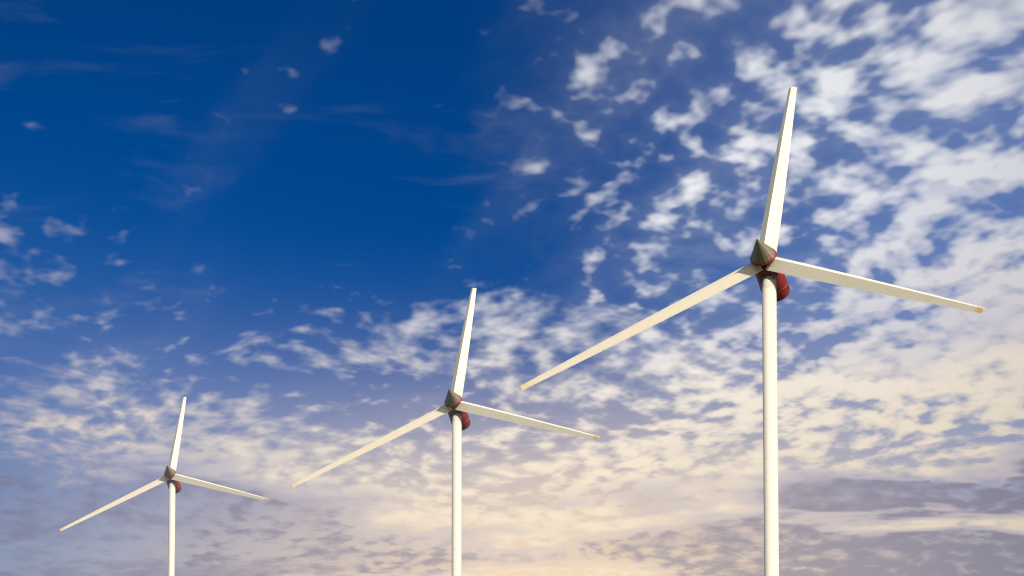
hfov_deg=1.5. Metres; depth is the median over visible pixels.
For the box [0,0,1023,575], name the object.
sky
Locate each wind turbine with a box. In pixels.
[59,397,267,575]
[291,288,599,575]
[519,87,985,575]

